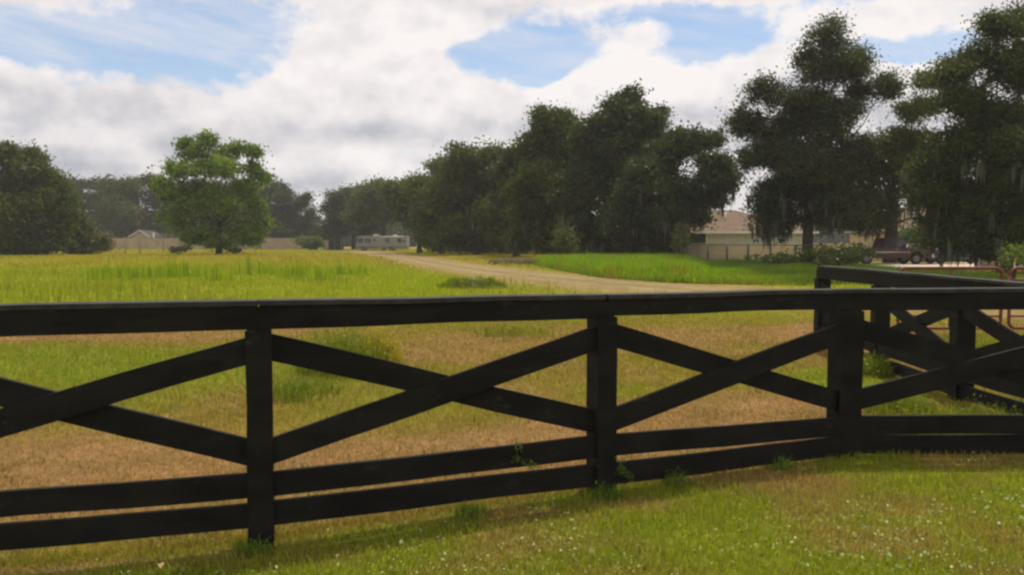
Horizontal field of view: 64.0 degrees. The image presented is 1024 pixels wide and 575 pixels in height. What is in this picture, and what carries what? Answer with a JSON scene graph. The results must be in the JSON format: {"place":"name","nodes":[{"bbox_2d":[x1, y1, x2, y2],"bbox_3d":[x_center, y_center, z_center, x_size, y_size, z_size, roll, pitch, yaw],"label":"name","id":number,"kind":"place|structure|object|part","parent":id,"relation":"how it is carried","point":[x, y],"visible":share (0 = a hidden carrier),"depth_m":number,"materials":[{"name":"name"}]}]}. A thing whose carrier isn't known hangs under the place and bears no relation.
{"place":"outdoors","nodes":[
{"label":"outdoors","id":0,"kind":"place"},
{"bbox_2d":[0,447,1023,574],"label":"lawn grass","id":1,"kind":"structure","parent":0,"point":[756,492],"depth_m":4.58,"materials":[{"name":"green plant"}]},
{"bbox_2d":[0,245,1023,574],"bbox_3d":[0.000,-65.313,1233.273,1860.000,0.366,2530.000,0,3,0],"label":"ground","id":2,"kind":"structure","parent":0,"point":[140,471],"depth_m":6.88,"materials":[{"name":"green plant"}]},
{"bbox_2d":[0,136,93,255],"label":"oak tree","id":3,"kind":"object","parent":2,"relation":"on","point":[34,188],"visible":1,"depth_m":102.80,"materials":[{"name":"green plant"}]},
{"bbox_2d":[45,197,120,254],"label":"oak tree","id":4,"kind":"object","parent":2,"relation":"on","point":[85,227],"visible":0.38,"depth_m":109.35,"materials":[{"name":"green plant"}]},
{"bbox_2d":[80,263,113,280],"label":"weed clump","id":5,"kind":"object","parent":2,"relation":"on","point":[103,275],"visible":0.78,"depth_m":35.13,"materials":[{"name":"green plant"}]},
{"bbox_2d":[66,173,142,237],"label":"oak tree","id":6,"kind":"object","parent":2,"relation":"on","point":[81,184],"visible":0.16,"depth_m":228.31,"materials":[{"name":"green plant"}]},
{"bbox_2d":[95,229,116,251],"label":"shrub","id":7,"kind":"object","parent":2,"relation":"on","point":[112,241],"visible":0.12,"depth_m":149.55,"materials":[{"name":"green plant"}]},
{"bbox_2d":[95,261,130,274],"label":"weed clump","id":8,"kind":"object","parent":2,"relation":"on","point":[114,268],"visible":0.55,"depth_m":41.39,"materials":[{"name":"green plant"}]},
{"bbox_2d":[86,172,150,237],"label":"oak tree","id":9,"kind":"object","parent":2,"relation":"on","point":[119,212],"visible":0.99,"depth_m":222.47,"materials":[{"name":"green plant"}]},
{"bbox_2d":[117,264,147,279],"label":"weed clump","id":10,"kind":"object","parent":2,"relation":"on","point":[138,275],"visible":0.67,"depth_m":35.08,"materials":[{"name":"green plant"}]},
{"bbox_2d":[128,230,165,237],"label":"gabled building","id":11,"kind":"structure","parent":2,"relation":"on","point":[145,234],"depth_m":221.75,"materials":[{"name":"beige paint"}]},
{"bbox_2d":[135,259,160,279],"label":"weed clump","id":12,"kind":"object","parent":2,"relation":"on","point":[149,273],"visible":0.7,"depth_m":36.03,"materials":[{"name":"green plant"}]},
{"bbox_2d":[126,171,180,236],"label":"oak tree","id":13,"kind":"object","parent":2,"relation":"on","point":[147,201],"visible":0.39,"depth_m":232.52,"materials":[{"name":"green plant"}]},
{"bbox_2d":[146,254,199,278],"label":"weed clump","id":14,"kind":"object","parent":2,"relation":"on","point":[175,266],"visible":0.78,"depth_m":37.25,"materials":[{"name":"green plant"}]},
{"bbox_2d":[167,245,193,253],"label":"shrub","id":15,"kind":"object","parent":2,"relation":"on","point":[173,249],"visible":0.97,"depth_m":111.50,"materials":[{"name":"green plant"}]},
{"bbox_2d":[170,260,202,276],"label":"weed clump","id":16,"kind":"object","parent":2,"relation":"on","point":[189,269],"visible":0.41,"depth_m":38.52,"materials":[{"name":"green plant"}]},
{"bbox_2d":[107,238,302,249],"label":"boundary wall","id":17,"kind":"structure","parent":2,"relation":"on","point":[157,243],"depth_m":206.70,"materials":[{"name":"beige paint"}]},
{"bbox_2d":[176,176,236,235],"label":"oak tree","id":18,"kind":"object","parent":2,"relation":"on","point":[210,216],"visible":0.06,"depth_m":236.65,"materials":[{"name":"green plant"}]},
{"bbox_2d":[146,128,278,253],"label":"pecan tree","id":19,"kind":"object","parent":2,"relation":"on","point":[218,200],"visible":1,"depth_m":104.33,"materials":[{"name":"green plant"}]},
{"bbox_2d":[205,266,229,280],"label":"weed clump","id":20,"kind":"object","parent":2,"relation":"on","point":[217,274],"visible":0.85,"depth_m":34.11,"materials":[{"name":"green plant"}]},
{"bbox_2d":[226,248,242,253],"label":"shrub","id":21,"kind":"object","parent":2,"relation":"on","point":[234,251],"visible":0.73,"depth_m":107.72,"materials":[{"name":"green plant"}]},
{"bbox_2d":[211,176,271,237],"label":"oak tree","id":22,"kind":"object","parent":2,"relation":"on","point":[241,210],"visible":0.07,"depth_m":227.16,"materials":[{"name":"green plant"}]},
{"bbox_2d":[231,253,269,275],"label":"weed clump","id":23,"kind":"object","parent":2,"relation":"on","point":[248,271],"visible":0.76,"depth_m":40.29,"materials":[{"name":"green plant"}]},
{"bbox_2d":[231,535,276,559],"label":"weed tuft","id":24,"kind":"object","parent":2,"relation":"on","point":[249,546],"visible":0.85,"depth_m":4.57,"materials":[{"name":"green plant"}]},
{"bbox_2d":[232,178,304,237],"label":"oak tree","id":25,"kind":"object","parent":2,"relation":"on","point":[282,195],"visible":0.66,"depth_m":221.58,"materials":[{"name":"green plant"}]},
{"bbox_2d":[263,257,286,275],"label":"weed clump","id":26,"kind":"object","parent":2,"relation":"on","point":[269,269],"visible":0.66,"depth_m":40.56,"materials":[{"name":"green plant"}]},
{"bbox_2d":[277,264,307,279],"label":"weed clump","id":27,"kind":"object","parent":2,"relation":"on","point":[302,273],"visible":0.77,"depth_m":36.06,"materials":[{"name":"green plant"}]},
{"bbox_2d":[241,372,352,404],"bbox_3d":[-2.400,1.077,8.976,1.245,0.310,1.170,0,3,0],"label":"dogfennel weed","id":28,"kind":"object","parent":2,"relation":"on","point":[289,388],"visible":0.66,"depth_m":8.90,"materials":[{"name":"green plant"}]},
{"bbox_2d":[286,190,323,248],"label":"oak tree","id":29,"kind":"object","parent":2,"relation":"on","point":[297,206],"visible":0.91,"depth_m":221.15,"materials":[{"name":"green plant"}]},
{"bbox_2d":[293,262,319,274],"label":"weed clump","id":30,"kind":"object","parent":2,"relation":"on","point":[304,266],"visible":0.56,"depth_m":39.77,"materials":[{"name":"green plant"}]},
{"bbox_2d":[290,234,325,249],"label":"shrub","id":31,"kind":"object","parent":2,"relation":"on","point":[312,243],"visible":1,"depth_m":183.22,"materials":[{"name":"green plant"}]},
{"bbox_2d":[310,263,333,281],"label":"weed clump","id":32,"kind":"object","parent":2,"relation":"on","point":[321,273],"visible":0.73,"depth_m":34.14,"materials":[{"name":"green plant"}]},
{"bbox_2d":[322,240,343,249],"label":"shed","id":33,"kind":"structure","parent":2,"relation":"on","point":[334,245],"depth_m":190.33,"materials":[{"name":"beige paint"}]},
{"bbox_2d":[331,260,352,274],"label":"weed clump","id":34,"kind":"object","parent":2,"relation":"on","point":[338,267],"visible":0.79,"depth_m":41.06,"materials":[{"name":"green plant"}]},
{"bbox_2d":[309,182,386,240],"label":"oak tree","id":35,"kind":"object","parent":2,"relation":"on","point":[332,203],"visible":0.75,"depth_m":195.53,"materials":[{"name":"green plant"}]},
{"bbox_2d":[292,326,410,379],"bbox_3d":[-2.133,0.697,10.282,1.416,0.737,1.614,-2,4,-30],"label":"dogfennel weed","id":36,"kind":"object","parent":2,"relation":"on","point":[342,345],"visible":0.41,"depth_m":10.13,"materials":[{"name":"green plant"}]},
{"bbox_2d":[345,261,369,274],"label":"weed clump","id":37,"kind":"object","parent":2,"relation":"on","point":[355,270],"visible":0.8,"depth_m":40.75,"materials":[{"name":"green plant"}]},
{"bbox_2d":[335,176,397,248],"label":"oak tree","id":38,"kind":"object","parent":2,"relation":"on","point":[371,231],"visible":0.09,"depth_m":204.42,"materials":[{"name":"green plant"}]},
{"bbox_2d":[331,172,408,249],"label":"oak tree","id":39,"kind":"object","parent":2,"relation":"on","point":[364,206],"visible":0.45,"depth_m":176.04,"materials":[{"name":"green plant"}]},
{"bbox_2d":[353,326,406,363],"bbox_3d":[-1.630,0.728,10.429,0.803,0.645,0.719,2,4,37],"label":"dogfennel weed","id":40,"kind":"object","parent":2,"relation":"on","point":[397,357],"visible":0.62,"depth_m":10.39,"materials":[{"name":"green plant"}]},
{"bbox_2d":[355,234,408,250],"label":"motorhome","id":41,"kind":"object","parent":2,"relation":"on","point":[377,241],"visible":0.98,"depth_m":171.38,"materials":[{"name":"white metal"}]},
{"bbox_2d":[364,238,370,242],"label":"window","id":42,"kind":"structure","parent":41,"relation":"in","point":[366,240],"depth_m":171.53,"materials":[{"name":"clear glass"}]},
{"bbox_2d":[378,239,381,247],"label":"door","id":43,"kind":"structure","parent":41,"relation":"in","point":[379,240],"depth_m":171.36,"materials":[{"name":"silver metal"}]},
{"bbox_2d":[371,171,454,252],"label":"oak tree","id":44,"kind":"object","parent":2,"relation":"on","point":[395,199],"visible":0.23,"depth_m":125.17,"materials":[{"name":"green plant"}]},
{"bbox_2d":[393,153,451,253],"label":"oak tree","id":45,"kind":"object","parent":2,"relation":"on","point":[411,183],"visible":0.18,"depth_m":114.77,"materials":[{"name":"green plant"}]},
{"bbox_2d":[30,212,849,246],"bbox_3d":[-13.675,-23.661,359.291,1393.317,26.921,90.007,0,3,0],"label":"distant woodland","id":46,"kind":"object","parent":2,"relation":"on","point":[392,231],"visible":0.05,"depth_m":331.14,"materials":[{"name":"green plant"}]},
{"bbox_2d":[413,135,514,254],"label":"oak tree","id":47,"kind":"object","parent":2,"relation":"on","point":[460,190],"visible":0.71,"depth_m":102.91,"materials":[{"name":"green plant"}]},
{"bbox_2d":[452,499,489,522],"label":"weed tuft","id":48,"kind":"object","parent":2,"relation":"on","point":[470,511],"visible":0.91,"depth_m":4.93,"materials":[{"name":"green plant"}]},
{"bbox_2d":[435,275,507,288],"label":"clump","id":49,"kind":"object","parent":2,"relation":"on","point":[473,282],"visible":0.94,"depth_m":28.62,"materials":[{"name":"plant"}]},
{"bbox_2d":[475,140,529,256],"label":"oak tree","id":50,"kind":"object","parent":2,"relation":"on","point":[505,165],"visible":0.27,"depth_m":92.97,"materials":[{"name":"green plant"}]},
{"bbox_2d":[3,228,1016,261],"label":"undergrowth","id":51,"kind":"object","parent":2,"relation":"on","point":[84,250],"visible":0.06,"depth_m":107.50,"materials":[{"name":"green plant"}]},
{"bbox_2d":[461,321,561,339],"bbox_3d":[-0.032,0.703,14.054,1.744,0.402,1.922,0,3,0],"label":"dogfennel weed","id":52,"kind":"object","parent":2,"relation":"on","point":[488,332],"visible":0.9,"depth_m":13.97,"materials":[{"name":"green plant"}]},
{"bbox_2d":[0,287,1023,550],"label":"paddock fence","id":53,"kind":"object","parent":2,"relation":"on","point":[844,427],"visible":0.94,"depth_m":4.97,"materials":[{"name":"black paint"}]},
{"bbox_2d":[511,438,542,471],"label":"fern sprig","id":54,"kind":"object","parent":53,"relation":"attached to","point":[518,456],"visible":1,"depth_m":5.04,"materials":[{"name":"green plant"}]},
{"bbox_2d":[615,457,633,481],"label":"fern sprig","id":55,"kind":"object","parent":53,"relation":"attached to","point":[621,470],"visible":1,"depth_m":5.20,"materials":[{"name":"green plant"}]},
{"bbox_2d":[0,310,1023,566],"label":"dry clippings","id":56,"kind":"object","parent":2,"relation":"on","point":[702,406],"visible":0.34,"depth_m":8.29,"materials":[{"name":"brown plant"}]},
{"bbox_2d":[486,257,538,264],"bbox_3d":[0.723,-1.963,62.004,5.721,0.684,7.031,0,3,0],"label":"brush pile","id":57,"kind":"object","parent":2,"relation":"on","point":[513,260],"visible":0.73,"depth_m":60.41,"materials":[{"name":"brown wood"}]},
{"bbox_2d":[5,450,1023,574],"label":"clover","id":58,"kind":"object","parent":2,"relation":"on","point":[755,544],"visible":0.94,"depth_m":4.36,"materials":[{"name":"white plant"}]},
{"bbox_2d":[492,98,595,256],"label":"oak tree","id":59,"kind":"object","parent":2,"relation":"on","point":[544,164],"visible":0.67,"depth_m":81.87,"materials":[{"name":"green plant"}]},
{"bbox_2d":[546,219,586,254],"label":"shrub","id":60,"kind":"object","parent":2,"relation":"on","point":[564,235],"visible":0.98,"depth_m":67.30,"materials":[{"name":"green plant"}]},
{"bbox_2d":[584,481,624,503],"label":"weed tuft","id":61,"kind":"object","parent":2,"relation":"on","point":[601,491],"visible":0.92,"depth_m":5.12,"materials":[{"name":"green plant"}]},
{"bbox_2d":[537,78,687,254],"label":"oak tree","id":62,"kind":"object","parent":2,"relation":"on","point":[619,125],"visible":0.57,"depth_m":75.66,"materials":[{"name":"green plant"}]},
{"bbox_2d":[593,120,756,255],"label":"oak tree","id":63,"kind":"object","parent":2,"relation":"on","point":[662,187],"visible":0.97,"depth_m":70.10,"materials":[{"name":"green plant"}]},
{"bbox_2d":[658,465,693,489],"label":"weed tuft","id":64,"kind":"object","parent":2,"relation":"on","point":[677,477],"visible":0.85,"depth_m":5.41,"materials":[{"name":"green plant"}]},
{"bbox_2d":[670,219,695,254],"bbox_3d":[13.448,-3.537,63.704,2.483,3.506,1.794,1,3,24],"label":"sapling","id":65,"kind":"object","parent":2,"relation":"on","point":[678,238],"visible":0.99,"depth_m":63.66,"materials":[{"name":"green plant"}]},
{"bbox_2d":[671,244,824,261],"bbox_3d":[16.703,-2.370,61.598,0.557,1.733,19.724,-1,3,-18],"label":"wire fence","id":66,"kind":"object","parent":2,"relation":"on","point":[770,251],"visible":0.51,"depth_m":61.94,"materials":[{"name":"metal"}]},
{"bbox_2d":[679,210,818,242],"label":"ranch house","id":67,"kind":"structure","parent":2,"relation":"on","point":[730,227],"depth_m":85.86,"materials":[{"name":"paint"}]},
{"bbox_2d":[690,233,706,242],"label":"window","id":68,"kind":"structure","parent":67,"relation":"in","point":[702,238],"depth_m":85.81,"materials":[{"name":"black glass"}]},
{"bbox_2d":[752,238,759,242],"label":"window","id":69,"kind":"structure","parent":67,"relation":"in","point":[754,239],"depth_m":85.81,"materials":[{"name":"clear glass"}]},
{"bbox_2d":[743,251,805,264],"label":"shrub","id":70,"kind":"object","parent":2,"relation":"on","point":[779,257],"visible":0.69,"depth_m":49.51,"materials":[{"name":"green plant"}]},
{"bbox_2d":[763,454,797,472],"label":"weed tuft","id":71,"kind":"object","parent":2,"relation":"on","point":[782,462],"visible":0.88,"depth_m":5.81,"materials":[{"name":"green plant"}]},
{"bbox_2d":[713,4,914,261],"bbox_3d":[21.028,-10.207,57.503,13.722,17.872,10.158,0,3,0],"label":"oak tree","id":72,"kind":"object","parent":2,"relation":"on","point":[808,185],"visible":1,"depth_m":56.17,"materials":[{"name":"green plant"}]},
{"bbox_2d":[673,242,956,260],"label":"privacy fence","id":73,"kind":"object","parent":2,"relation":"on","point":[739,251],"visible":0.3,"depth_m":72.94,"materials":[{"name":"beige wood"}]},
{"bbox_2d":[784,234,884,265],"bbox_3d":[18.311,-1.948,47.041,5.853,2.244,4.429,3,4,41],"label":"shrub","id":74,"kind":"object","parent":2,"relation":"on","point":[833,254],"visible":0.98,"depth_m":46.56,"materials":[{"name":"green plant"}]},
{"bbox_2d":[863,350,900,377],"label":"leafy weed","id":75,"kind":"object","parent":2,"relation":"on","point":[873,367],"visible":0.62,"depth_m":9.82,"materials":[{"name":"green plant"}]},
{"bbox_2d":[845,206,929,242],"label":"ranch house","id":76,"kind":"structure","parent":2,"relation":"on","point":[856,238],"depth_m":95.43,"materials":[{"name":"beige paint"}]},
{"bbox_2d":[835,63,968,262],"bbox_3d":[28.175,-8.676,59.016,11.091,14.636,7.464,0,3,0],"label":"oak tree","id":77,"kind":"object","parent":2,"relation":"on","point":[897,143],"visible":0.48,"depth_m":58.29,"materials":[{"name":"green plant"}]},
{"bbox_2d":[863,393,948,414],"bbox_3d":[3.581,1.077,7.736,0.963,0.284,1.025,3,4,42],"label":"leafy weed","id":78,"kind":"object","parent":2,"relation":"on","point":[909,405],"visible":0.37,"depth_m":7.61,"materials":[{"name":"green plant"}]},
{"bbox_2d":[898,222,919,242],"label":"shrub","id":79,"kind":"object","parent":2,"relation":"on","point":[905,233],"visible":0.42,"depth_m":71.50,"materials":[{"name":"green plant"}]},
{"bbox_2d":[813,265,1023,413],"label":"return fence","id":80,"kind":"object","parent":2,"relation":"on","point":[963,324],"visible":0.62,"depth_m":8.69,"materials":[{"name":"black paint"}]},
{"bbox_2d":[880,411,957,434],"bbox_3d":[3.296,1.141,6.805,0.696,0.188,0.720,0,3,0],"label":"leafy weed","id":81,"kind":"object","parent":2,"relation":"on","point":[921,434],"visible":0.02,"depth_m":6.65,"materials":[{"name":"green plant"}]},
{"bbox_2d":[896,266,1003,329],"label":"pipe gate","id":82,"kind":"structure","parent":2,"relation":"on","point":[999,269],"depth_m":13.99,"materials":[{"name":"red metal"}]},
{"bbox_2d":[890,0,1023,272],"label":"oak tree","id":83,"kind":"object","parent":2,"relation":"on","point":[980,216],"visible":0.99,"depth_m":42.71,"materials":[{"name":"green plant"}]},
{"bbox_2d":[914,393,1021,434],"bbox_3d":[3.885,1.067,6.830,1.067,0.345,1.025,2,4,33],"label":"leafy weed","id":84,"kind":"object","parent":2,"relation":"on","point":[985,410],"visible":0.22,"depth_m":6.93,"materials":[{"name":"green plant"}]},
{"bbox_2d":[938,323,999,348],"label":"leafy weed","id":85,"kind":"object","parent":2,"relation":"on","point":[984,343],"visible":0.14,"depth_m":10.99,"materials":[{"name":"green plant"}]},
{"bbox_2d":[980,241,1023,278],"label":"shrub","id":86,"kind":"object","parent":2,"relation":"on","point":[1019,261],"visible":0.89,"depth_m":33.99,"materials":[{"name":"green plant"}]},
{"bbox_2d":[1000,393,1023,401],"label":"leafy weed","id":87,"kind":"object","parent":2,"relation":"on","point":[1020,399],"visible":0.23,"depth_m":7.84,"materials":[{"name":"green plant"}]},
{"bbox_2d":[1007,266,1023,329],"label":"pipe gate","id":88,"kind":"structure","parent":2,"relation":"on","point":[1009,324],"depth_m":14.02,"materials":[{"name":"red metal"}]},
{"bbox_2d":[0,248,1023,324],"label":"field grass","id":89,"kind":"structure","parent":0,"point":[385,276],"depth_m":36.87,"materials":[{"name":"green plant"}]},
{"bbox_2d":[0,0,1023,223],"label":"sky","id":90,"kind":"structure","parent":0,"point":[337,91],"materials":[{"name":"white"}]},
{"bbox_2d":[317,249,1023,319],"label":"gravel road","id":91,"kind":"structure","parent":0,"point":[602,284],"depth_m":34.38,"materials":[{"name":"beige gravel"}]},
{"bbox_2d":[528,251,1023,285],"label":"tall grass","id":92,"kind":"structure","parent":0,"point":[675,268],"depth_m":37.18,"materials":[{"name":"green plant"}]},
{"bbox_2d":[865,263,1022,270],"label":"driveway","id":93,"kind":"structure","parent":0,"point":[927,264],"depth_m":54.62,"materials":[{"name":"concrete"}]},
{"bbox_2d":[845,237,933,263],"bbox_3d":[25.366,-2.478,55.413,5.660,1.799,2.050,0,3,-3],"label":"pickup truck","id":94,"kind":"object","parent":93,"relation":"on","point":[901,250],"visible":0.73,"depth_m":54.66,"materials":[{"name":"red paint"}]},
{"bbox_3d":[25.704,-2.968,54.669,1.420,0.540,0.009,0,3,-3],"label":"side window","id":95,"kind":"part","parent":94,"relation":"part of","materials":[{"name":"grey glass"}]},
{"bbox_2d":[922,248,973,263],"bbox_3d":[30.501,-2.348,56.252,4.607,1.450,1.750,0,3,2],"label":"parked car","id":96,"kind":"object","parent":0,"point":[932,260],"visible":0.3,"depth_m":55.47,"materials":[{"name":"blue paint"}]},
{"bbox_2d":[976,255,994,265],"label":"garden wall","id":97,"kind":"structure","parent":0,"point":[983,263],"depth_m":50.04,"materials":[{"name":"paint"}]}
]}

